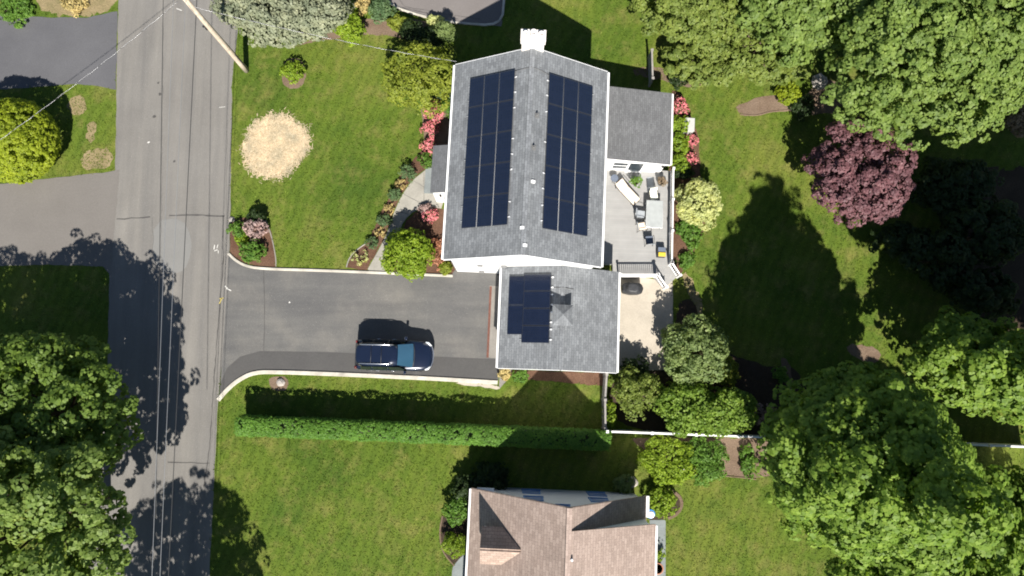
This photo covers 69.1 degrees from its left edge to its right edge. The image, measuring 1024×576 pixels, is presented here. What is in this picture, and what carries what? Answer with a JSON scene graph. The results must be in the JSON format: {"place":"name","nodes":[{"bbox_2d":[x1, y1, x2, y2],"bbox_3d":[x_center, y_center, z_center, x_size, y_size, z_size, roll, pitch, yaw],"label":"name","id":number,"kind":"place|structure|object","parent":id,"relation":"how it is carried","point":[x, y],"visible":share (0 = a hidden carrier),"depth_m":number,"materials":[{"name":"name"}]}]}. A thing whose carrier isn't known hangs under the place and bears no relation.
{"place":"outdoors","nodes":[
{"label":"outdoors","id":0,"kind":"place"},
{"bbox_2d":[0,11,117,89],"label":"side driveway","id":1,"kind":"structure","parent":0,"point":[40,51],"depth_m":49.95,"materials":[{"name":"grey asphalt"}]},
{"bbox_2d":[0,169,119,274],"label":"driveway","id":2,"kind":"structure","parent":0,"point":[68,221],"depth_m":48.45,"materials":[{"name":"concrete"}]},
{"bbox_2d":[91,0,237,575],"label":"road","id":3,"kind":"structure","parent":0,"point":[136,360],"depth_m":48.00,"materials":[{"name":"grey asphalt"}]},
{"bbox_2d":[153,218,191,272],"bbox_3d":[-22.034,-2.748,48.239,2.535,0.001,3.611,0,83,0],"label":"road patch","id":4,"kind":"object","parent":3,"relation":"on","point":[170,260],"visible":0.93,"depth_m":48.24,"materials":[{"name":"grey asphalt"}]},
{"bbox_2d":[219,256,499,394],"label":"driveway","id":5,"kind":"structure","parent":0,"point":[336,312],"depth_m":47.68,"materials":[{"name":"grey asphalt"}]},
{"bbox_2d":[220,351,497,393],"bbox_3d":[-9.678,5.520,47.156,17.531,0.001,3.024,0,83,0],"label":"driveway strip","id":6,"kind":"object","parent":5,"relation":"attached to","point":[469,368],"visible":0.87,"depth_m":47.23,"materials":[{"name":"concrete"}]},
{"bbox_2d":[354,336,433,373],"bbox_3d":[-7.337,4.192,46.415,4.910,1.821,2.360,1,83,0],"label":"parked car","id":7,"kind":"object","parent":6,"relation":"on","point":[405,355],"visible":1,"depth_m":45.91,"materials":[{"name":"blue paint"}]},
{"bbox_2d":[489,286,498,357],"bbox_3d":[-1.179,2.158,47.592,0.671,0.001,4.652,2,83,0],"label":"garage apron","id":8,"kind":"object","parent":5,"relation":"on","point":[493,322],"visible":0.6,"depth_m":47.59,"materials":[{"name":"concrete"}]},
{"bbox_2d":[368,166,442,270],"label":"path","id":9,"kind":"structure","parent":0,"point":[408,204],"depth_m":48.59,"materials":[{"name":"concrete"}]},
{"bbox_2d":[389,0,502,25],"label":"neighbour driveway","id":10,"kind":"structure","parent":0,"point":[485,11],"depth_m":50.34,"materials":[{"name":"grey asphalt"}]},
{"bbox_2d":[0,0,1023,575],"bbox_3d":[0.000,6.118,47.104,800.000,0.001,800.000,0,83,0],"label":"ground","id":11,"kind":"structure","parent":0,"point":[814,284],"depth_m":47.79,"materials":[{"name":"green plant"}]},
{"bbox_2d":[0,0,34,28],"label":"shrub","id":12,"kind":"object","parent":11,"relation":"on","point":[14,7],"visible":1,"depth_m":49.82,"materials":[{"name":"green plant"}]},
{"bbox_2d":[0,97,61,184],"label":"rounded tree","id":13,"kind":"object","parent":11,"relation":"on","point":[26,143],"visible":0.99,"depth_m":46.50,"materials":[{"name":"yellow plant"}]},
{"bbox_2d":[0,420,137,575],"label":"shade tree","id":14,"kind":"object","parent":11,"relation":"on","point":[55,521],"visible":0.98,"depth_m":36.84,"materials":[{"name":"green plant"}]},
{"bbox_2d":[0,330,144,493],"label":"shade tree","id":15,"kind":"object","parent":11,"relation":"on","point":[53,408],"visible":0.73,"depth_m":39.96,"materials":[{"name":"green plant"}]},
{"bbox_2d":[36,0,116,16],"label":"dry verge","id":16,"kind":"structure","parent":11,"relation":"on","point":[93,8],"depth_m":50.36,"materials":[{"name":"beige plant"}]},
{"bbox_2d":[60,0,89,17],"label":"shrub","id":17,"kind":"object","parent":16,"relation":"on","point":[75,4],"visible":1,"depth_m":49.98,"materials":[{"name":"beige plant"}]},
{"bbox_2d":[66,95,86,114],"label":"dry verge","id":18,"kind":"structure","parent":11,"relation":"on","point":[73,102],"depth_m":49.47,"materials":[{"name":"beige plant"}]},
{"bbox_2d":[81,148,112,169],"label":"dry verge","id":19,"kind":"structure","parent":11,"relation":"on","point":[95,159],"depth_m":48.99,"materials":[{"name":"beige plant"}]},
{"bbox_2d":[183,0,248,72],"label":"utility pole","id":20,"kind":"object","parent":11,"relation":"on","point":[220,40],"visible":1,"depth_m":44.77,"materials":[{"name":"brown wood"}]},
{"bbox_2d":[155,28,162,517],"bbox_3d":[-19.581,-6.938,41.489,0.031,0.631,38.449,-2,83,0],"label":"power line","id":21,"kind":"object","parent":20,"relation":"attached to","point":[159,254],"visible":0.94,"depth_m":40.89,"materials":[{"name":"black"}]},
{"bbox_2d":[152,0,173,569],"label":"power line","id":22,"kind":"object","parent":20,"relation":"attached to","point":[162,290],"visible":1,"depth_m":38.84,"materials":[{"name":"metal"}]},
{"bbox_2d":[160,0,185,570],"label":"power line","id":23,"kind":"object","parent":20,"relation":"attached to","point":[172,289],"visible":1,"depth_m":38.85,"materials":[{"name":"metal"}]},
{"bbox_2d":[168,0,196,575],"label":"power line","id":24,"kind":"object","parent":20,"relation":"attached to","point":[182,295],"visible":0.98,"depth_m":40.73,"materials":[{"name":"black"}]},
{"bbox_2d":[230,217,275,266],"bbox_3d":[-16.812,-2.974,48.275,3.110,0.001,3.321,0,83,0],"label":"planting bed","id":25,"kind":"object","parent":11,"relation":"on","point":[268,260],"visible":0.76,"depth_m":48.22,"materials":[{"name":"brown soil"}]},
{"bbox_2d":[238,238,266,264],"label":"shrub","id":26,"kind":"object","parent":25,"relation":"on","point":[252,255],"visible":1,"depth_m":47.41,"materials":[{"name":"green plant"}]},
{"bbox_2d":[242,218,269,240],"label":"shrub","id":27,"kind":"object","parent":25,"relation":"on","point":[259,225],"visible":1,"depth_m":47.49,"materials":[{"name":"pink plant"}]},
{"bbox_2d":[247,117,304,175],"bbox_3d":[-15.697,-9.422,49.113,3.894,0.001,4.214,45,85,5],"label":"straw layer","id":28,"kind":"object","parent":11,"relation":"on","point":[267,134],"visible":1,"depth_m":49.13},
{"bbox_2d":[236,107,313,183],"bbox_3d":[-15.714,-9.458,49.072,4.660,0.074,5.267,35,84,4],"label":"straw","id":29,"kind":"object","parent":28,"relation":"on","point":[279,151],"visible":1,"depth_m":49.06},
{"bbox_2d":[209,0,354,48],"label":"silver tree","id":30,"kind":"object","parent":11,"relation":"on","point":[319,18],"visible":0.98,"depth_m":45.70,"materials":[{"name":"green plant"}]},
{"bbox_2d":[282,58,305,88],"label":"planting bed","id":31,"kind":"object","parent":11,"relation":"on","point":[285,81],"visible":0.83,"depth_m":49.69,"materials":[{"name":"soil"}]},
{"bbox_2d":[279,60,305,83],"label":"shrub","id":32,"kind":"object","parent":31,"relation":"on","point":[287,69],"visible":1,"depth_m":48.88,"materials":[{"name":"green plant"}]},
{"bbox_2d":[228,253,452,276],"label":"kerb","id":33,"kind":"structure","parent":11,"relation":"on","point":[315,270],"depth_m":47.95,"materials":[{"name":"concrete"}]},
{"bbox_2d":[217,370,497,400],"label":"kerb","id":34,"kind":"structure","parent":11,"relation":"on","point":[227,389],"depth_m":47.06,"materials":[{"name":"concrete"}]},
{"bbox_2d":[296,18,450,46],"bbox_3d":[-9.385,-17.363,50.144,10.535,0.001,1.815,-3,83,0],"label":"planting bed","id":35,"kind":"object","parent":11,"relation":"on","point":[371,27],"visible":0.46,"depth_m":50.14,"materials":[{"name":"soil"}]},
{"bbox_2d":[331,12,366,46],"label":"shrub","id":36,"kind":"object","parent":35,"relation":"on","point":[347,29],"visible":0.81,"depth_m":48.65,"materials":[{"name":"green plant"}]},
{"bbox_2d":[398,18,427,47],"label":"shrub","id":37,"kind":"object","parent":35,"relation":"on","point":[411,31],"visible":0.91,"depth_m":49.06,"materials":[{"name":"green plant"}]},
{"bbox_2d":[366,0,396,24],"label":"shrub","id":38,"kind":"object","parent":11,"relation":"on","point":[376,8],"visible":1,"depth_m":49.41,"materials":[{"name":"green plant"}]},
{"bbox_2d":[346,148,432,269],"bbox_3d":[-7.781,-5.230,48.568,1.416,0.001,9.757,30,84,4],"label":"planting bed","id":39,"kind":"object","parent":11,"relation":"on","point":[417,166],"visible":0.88,"depth_m":48.37,"materials":[{"name":"brown soil"}]},
{"bbox_2d":[380,39,456,118],"bbox_3d":[-5.658,-13.232,47.434,5.461,4.430,5.050,0,83,0],"label":"airy tree","id":40,"kind":"object","parent":11,"relation":"on","point":[436,84],"visible":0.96,"depth_m":46.28,"materials":[{"name":"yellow plant"}]},
{"bbox_2d":[233,414,611,451],"bbox_3d":[-5.354,8.879,45.661,22.856,2.181,1.435,2,83,0],"label":"hedge","id":41,"kind":"object","parent":11,"relation":"on","point":[326,428],"visible":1,"depth_m":44.81,"materials":[{"name":"green plant"}]},
{"bbox_2d":[391,207,454,273],"bbox_3d":[-5.715,-3.044,48.284,4.719,0.001,4.618,0,83,0],"label":"planting bed","id":42,"kind":"object","parent":11,"relation":"on","point":[433,230],"visible":0.36,"depth_m":48.40,"materials":[{"name":"brown soil"}]},
{"bbox_2d":[379,227,435,282],"bbox_3d":[-6.536,-2.189,46.815,3.363,2.813,3.404,17,83,2],"label":"shrub","id":43,"kind":"object","parent":42,"relation":"on","point":[401,245],"visible":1,"depth_m":46.10,"materials":[{"name":"green plant"}]},
{"bbox_2d":[416,25,444,50],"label":"shrub","id":44,"kind":"object","parent":11,"relation":"on","point":[432,38],"visible":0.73,"depth_m":48.93,"materials":[{"name":"green plant"}]},
{"bbox_2d":[421,97,450,147],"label":"planting bed","id":45,"kind":"object","parent":11,"relation":"on","point":[441,137],"visible":0.31,"depth_m":49.24,"materials":[{"name":"soil"}]},
{"bbox_2d":[434,20,457,43],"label":"cone shrub","id":46,"kind":"object","parent":11,"relation":"on","point":[446,27],"visible":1,"depth_m":48.45,"materials":[{"name":"green plant"}]},
{"bbox_2d":[389,0,504,25],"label":"kerb","id":47,"kind":"structure","parent":11,"relation":"on","point":[457,22],"depth_m":50.18,"materials":[{"name":"concrete"}]},
{"bbox_2d":[441,494,468,563],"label":"planting bed","id":48,"kind":"object","parent":11,"relation":"on","point":[446,527],"visible":0.29,"depth_m":45.94,"materials":[{"name":"brown plant"}]},
{"bbox_2d":[441,531,466,558],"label":"shrub","id":49,"kind":"object","parent":48,"relation":"on","point":[448,542],"visible":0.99,"depth_m":44.95,"materials":[{"name":"green plant"}]},
{"bbox_2d":[441,493,468,527],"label":"shrub","id":50,"kind":"object","parent":48,"relation":"on","point":[460,507],"visible":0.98,"depth_m":45.00,"materials":[{"name":"green plant"}]},
{"bbox_2d":[449,473,478,504],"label":"shrub","id":51,"kind":"object","parent":11,"relation":"on","point":[465,487],"visible":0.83,"depth_m":45.18,"materials":[{"name":"green plant"}]},
{"bbox_2d":[466,461,512,489],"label":"shrub","id":52,"kind":"object","parent":11,"relation":"on","point":[492,475],"visible":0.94,"depth_m":45.08,"materials":[{"name":"green plant"}]},
{"bbox_2d":[424,28,673,272],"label":"house","id":53,"kind":"structure","parent":11,"relation":"on","point":[541,140],"depth_m":41.84,"materials":[{"name":"white"}]},
{"bbox_2d":[511,370,603,385],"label":"planting bed","id":54,"kind":"object","parent":11,"relation":"on","point":[585,378],"visible":0.82,"depth_m":47.16,"materials":[{"name":"brown soil"}]},
{"bbox_2d":[496,266,620,372],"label":"garage","id":55,"kind":"structure","parent":11,"relation":"on","point":[561,318],"depth_m":43.93,"materials":[{"name":"white"}]},
{"bbox_2d":[465,486,657,575],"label":"house","id":56,"kind":"structure","parent":11,"relation":"on","point":[527,532],"depth_m":40.30,"materials":[{"name":"brown"}]},
{"bbox_2d":[601,373,607,429],"bbox_3d":[5.728,7.025,46.172,0.240,1.615,3.467,2,83,0],"label":"wooden fence","id":57,"kind":"object","parent":11,"relation":"on","point":[604,393],"visible":0.98,"depth_m":45.78,"materials":[{"name":"white wood"}]},
{"bbox_2d":[611,474,635,493],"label":"shrub","id":58,"kind":"object","parent":11,"relation":"on","point":[622,487],"visible":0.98,"depth_m":45.62,"materials":[{"name":"green plant"}]},
{"bbox_2d":[603,167,681,289],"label":"deck","id":59,"kind":"structure","parent":11,"relation":"on","point":[627,253],"depth_m":47.72,"materials":[{"name":"white plastic"}]},
{"bbox_2d":[614,178,639,205],"bbox_3d":[7.433,-6.167,47.761,0.706,0.622,1.789,-42,84,-5],"label":"chaise lounge","id":60,"kind":"object","parent":59,"relation":"on","point":[630,195],"visible":1,"depth_m":47.66,"materials":[{"name":"metal"}]},
{"bbox_2d":[645,200,662,228],"bbox_3d":[9.035,-4.641,47.508,1.079,0.734,1.799,3,83,0],"label":"dining table","id":61,"kind":"object","parent":59,"relation":"on","point":[654,213],"visible":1,"depth_m":47.14,"materials":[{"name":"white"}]},
{"bbox_2d":[649,489,679,519],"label":"planting bed","id":62,"kind":"object","parent":11,"relation":"on","point":[677,504],"visible":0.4,"depth_m":46.12,"materials":[{"name":"brown plant"}]},
{"bbox_2d":[644,486,679,518],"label":"shrub","id":63,"kind":"object","parent":62,"relation":"on","point":[657,507],"visible":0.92,"depth_m":45.16,"materials":[{"name":"green plant"}]},
{"bbox_2d":[606,429,764,437],"bbox_3d":[12.303,9.030,45.778,13.274,1.880,0.193,2,83,0],"label":"fence","id":64,"kind":"object","parent":11,"relation":"on","point":[670,433],"visible":0.56,"depth_m":45.01,"materials":[{"name":"white plastic"}]},
{"bbox_2d":[628,0,742,54],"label":"shade tree","id":65,"kind":"object","parent":11,"relation":"on","point":[674,25],"visible":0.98,"depth_m":44.91,"materials":[{"name":"green plant"}]},
{"bbox_2d":[669,90,704,275],"bbox_3d":[11.538,-6.945,48.791,2.676,0.001,12.584,0,83,0],"label":"planting bed","id":66,"kind":"object","parent":11,"relation":"on","point":[679,246],"visible":0.33,"depth_m":48.66,"materials":[{"name":"brown soil"}]},
{"bbox_2d":[672,132,689,154],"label":"shrub","id":67,"kind":"object","parent":66,"relation":"on","point":[682,143],"visible":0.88,"depth_m":48.11,"materials":[{"name":"green plant"}]},
{"bbox_2d":[673,114,689,136],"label":"shrub","id":68,"kind":"object","parent":66,"relation":"on","point":[679,123],"visible":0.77,"depth_m":48.27,"materials":[{"name":"green plant"}]},
{"bbox_2d":[675,251,696,270],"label":"shrub","id":69,"kind":"object","parent":66,"relation":"on","point":[687,262],"visible":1,"depth_m":47.78,"materials":[{"name":"green plant"}]},
{"bbox_2d":[675,216,703,251],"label":"shrub","id":70,"kind":"object","parent":66,"relation":"on","point":[683,227],"visible":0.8,"depth_m":47.92,"materials":[{"name":"green plant"}]},
{"bbox_2d":[674,176,722,230],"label":"shrub","id":71,"kind":"object","parent":66,"relation":"on","point":[706,193],"visible":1,"depth_m":46.67,"materials":[{"name":"yellow plant"}]},
{"bbox_2d":[661,43,733,90],"bbox_3d":[12.219,-14.386,48.333,4.985,2.946,3.434,0,83,0],"label":"bush","id":72,"kind":"object","parent":11,"relation":"on","point":[677,53],"visible":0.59,"depth_m":47.59,"materials":[{"name":"green plant"}]},
{"bbox_2d":[632,436,769,477],"bbox_3d":[12.713,10.564,46.517,10.401,0.001,2.541,0,83,0],"label":"planting bed","id":73,"kind":"object","parent":11,"relation":"on","point":[732,465],"visible":0.4,"depth_m":46.58,"materials":[{"name":"soil"}]},
{"bbox_2d":[635,434,699,485],"bbox_3d":[9.593,10.544,45.752,4.013,1.643,3.161,0,83,0],"label":"shrub","id":74,"kind":"object","parent":73,"relation":"on","point":[661,460],"visible":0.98,"depth_m":45.33,"materials":[{"name":"green plant"}]},
{"bbox_2d":[677,436,729,487],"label":"shrub","id":75,"kind":"object","parent":73,"relation":"on","point":[710,467],"visible":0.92,"depth_m":45.37,"materials":[{"name":"green plant"}]},
{"bbox_2d":[738,443,755,481],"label":"shrub","id":76,"kind":"object","parent":73,"relation":"on","point":[747,450],"visible":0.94,"depth_m":46.05,"materials":[{"name":"green plant"}]},
{"bbox_2d":[607,299,806,434],"bbox_3d":[12.362,5.005,47.239,12.762,0.001,8.687,0,83,0],"label":"planting bed","id":77,"kind":"object","parent":11,"relation":"on","point":[758,381],"visible":0.37,"depth_m":47.08,"materials":[{"name":"brown soil"}]},
{"bbox_2d":[618,354,649,387],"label":"shrub","id":78,"kind":"object","parent":77,"relation":"on","point":[642,368],"visible":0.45,"depth_m":46.00,"materials":[{"name":"green plant"}]},
{"bbox_2d":[607,365,661,421],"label":"shrub","id":79,"kind":"object","parent":77,"relation":"on","point":[635,396],"visible":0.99,"depth_m":44.99,"materials":[{"name":"green plant"}]},
{"bbox_2d":[650,378,712,437],"bbox_3d":[10.322,7.318,45.531,3.851,2.912,3.707,0,83,0],"label":"shrub","id":80,"kind":"object","parent":77,"relation":"on","point":[675,397],"visible":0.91,"depth_m":44.68,"materials":[{"name":"green plant"}]},
{"bbox_2d":[658,313,731,385],"bbox_3d":[11.186,3.916,45.566,4.438,3.718,4.674,0,83,0],"label":"shrub","id":81,"kind":"object","parent":77,"relation":"on","point":[715,352],"visible":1,"depth_m":44.59,"materials":[{"name":"green plant"}]},
{"bbox_2d":[711,356,740,388],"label":"shrub","id":82,"kind":"object","parent":77,"relation":"on","point":[733,373],"visible":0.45,"depth_m":46.07,"materials":[{"name":"green plant"}]},
{"bbox_2d":[695,383,758,438],"bbox_3d":[12.976,7.505,45.478,4.137,2.968,3.357,0,83,0],"label":"shrub","id":83,"kind":"object","parent":77,"relation":"on","point":[737,416],"visible":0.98,"depth_m":44.48,"materials":[{"name":"green plant"}]},
{"bbox_2d":[696,13,822,86],"bbox_3d":[15.713,-15.142,47.525,8.057,4.741,5.472,0,83,0],"label":"shade tree","id":84,"kind":"object","parent":11,"relation":"on","point":[755,59],"visible":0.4,"depth_m":46.23,"materials":[{"name":"green plant"}]},
{"bbox_2d":[736,79,841,115],"bbox_3d":[18.580,-12.674,49.535,7.400,0.001,2.560,0,83,0],"label":"planting bed","id":85,"kind":"object","parent":11,"relation":"on","point":[760,105],"visible":0.67,"depth_m":49.47,"materials":[{"name":"soil"}]},
{"bbox_2d":[774,81,801,105],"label":"shrub","id":86,"kind":"object","parent":85,"relation":"on","point":[780,91],"visible":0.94,"depth_m":48.59,"materials":[{"name":"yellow plant"}]},
{"bbox_2d":[787,93,814,121],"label":"shrub","id":87,"kind":"object","parent":85,"relation":"on","point":[801,108],"visible":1,"depth_m":48.60,"materials":[{"name":"green plant"}]},
{"bbox_2d":[726,0,856,68],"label":"shade tree","id":88,"kind":"object","parent":11,"relation":"on","point":[809,25],"visible":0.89,"depth_m":42.98,"materials":[{"name":"green plant"}]},
{"bbox_2d":[800,113,917,228],"bbox_3d":[21.419,-7.045,46.015,6.844,5.650,7.127,0,83,0],"label":"purple leaf tree","id":89,"kind":"object","parent":11,"relation":"on","point":[875,174],"visible":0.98,"depth_m":44.40,"materials":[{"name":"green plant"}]},
{"bbox_2d":[847,344,880,362],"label":"planting bed","id":90,"kind":"object","parent":11,"relation":"on","point":[867,354],"visible":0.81,"depth_m":47.36,"materials":[{"name":"soil"}]},
{"bbox_2d":[751,360,1021,569],"bbox_3d":[18.016,8.829,37.143,10.092,19.158,9.990,-40,84,-5],"label":"shade tree","id":91,"kind":"object","parent":11,"relation":"on","point":[860,459],"visible":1,"depth_m":34.06,"materials":[{"name":"green plant"}]},
{"bbox_2d":[868,220,922,258],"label":"bush","id":92,"kind":"object","parent":11,"relation":"on","point":[900,230],"visible":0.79,"depth_m":46.53,"materials":[{"name":"green plant"}]},
{"bbox_2d":[820,0,1023,151],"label":"shade tree","id":93,"kind":"object","parent":11,"relation":"on","point":[899,34],"visible":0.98,"depth_m":40.45,"materials":[{"name":"green plant"}]},
{"bbox_2d":[824,499,1023,575],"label":"shade tree","id":94,"kind":"object","parent":11,"relation":"on","point":[942,559],"visible":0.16,"depth_m":36.85,"materials":[{"name":"green plant"}]},
{"bbox_2d":[898,227,977,296],"bbox_3d":[26.287,-1.634,46.366,4.688,3.562,4.036,22,83,3],"label":"shade tree","id":95,"kind":"object","parent":11,"relation":"on","point":[945,251],"visible":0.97,"depth_m":45.48,"materials":[{"name":"green plant"}]},
{"bbox_2d":[907,155,1004,221],"bbox_3d":[27.701,-6.118,47.011,5.809,3.437,4.538,0,83,0],"label":"shade tree","id":96,"kind":"object","parent":11,"relation":"on","point":[944,190],"visible":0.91,"depth_m":46.11,"materials":[{"name":"green plant"}]},
{"bbox_2d":[901,305,1023,417],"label":"shade tree","id":97,"kind":"object","parent":11,"relation":"on","point":[938,341],"visible":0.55,"depth_m":42.17,"materials":[{"name":"green plant"}]},
{"bbox_2d":[940,198,1023,267],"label":"shade tree","id":98,"kind":"object","parent":11,"relation":"on","point":[1004,224],"visible":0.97,"depth_m":45.32,"materials":[{"name":"green plant"}]},
{"bbox_2d":[948,267,1021,321],"bbox_3d":[29.292,0.478,46.212,4.533,3.322,3.698,0,83,0],"label":"bush","id":99,"kind":"object","parent":11,"relation":"on","point":[974,292],"visible":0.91,"depth_m":45.35,"materials":[{"name":"green plant"}]},
{"bbox_2d":[950,464,1023,575],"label":"shade tree","id":100,"kind":"object","parent":11,"relation":"on","point":[1014,490],"visible":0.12,"depth_m":39.92,"materials":[{"name":"green plant"}]},
{"bbox_2d":[955,328,1023,438],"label":"shade tree","id":101,"kind":"object","parent":11,"relation":"on","point":[1001,372],"visible":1,"depth_m":35.90,"materials":[{"name":"green plant"}]},
{"bbox_2d":[999,101,1023,137],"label":"shrub","id":102,"kind":"object","parent":11,"relation":"on","point":[1017,125],"visible":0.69,"depth_m":47.58,"materials":[{"name":"plant"}]},
{"bbox_2d":[619,277,672,369],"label":"patio","id":103,"kind":"structure","parent":0,"point":[646,315],"depth_m":47.61,"materials":[{"name":"concrete"}]},
{"bbox_2d":[621,282,642,294],"bbox_3d":[7.632,0.050,47.280,1.345,1.170,0.778,4,83,1],"label":"grill","id":104,"kind":"object","parent":103,"relation":"on","point":[629,288],"visible":1,"depth_m":46.88,"materials":[{"name":"metal"}]},
{"bbox_2d":[650,520,665,575],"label":"path","id":105,"kind":"structure","parent":0,"point":[661,540],"depth_m":45.87,"materials":[{"name":"grey concrete"}]},
{"bbox_2d":[633,66,700,86],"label":"bare ground","id":106,"kind":"structure","parent":0,"point":[641,70],"depth_m":49.75,"materials":[{"name":"soil"}]},
{"bbox_2d":[682,272,702,313],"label":"bare ground","id":107,"kind":"structure","parent":0,"point":[698,304],"depth_m":47.85,"materials":[{"name":"brown soil"}]},
{"bbox_2d":[930,166,1023,330],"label":"bare ground","id":108,"kind":"structure","parent":0,"point":[1011,188],"depth_m":48.35,"materials":[{"name":"brown soil"}]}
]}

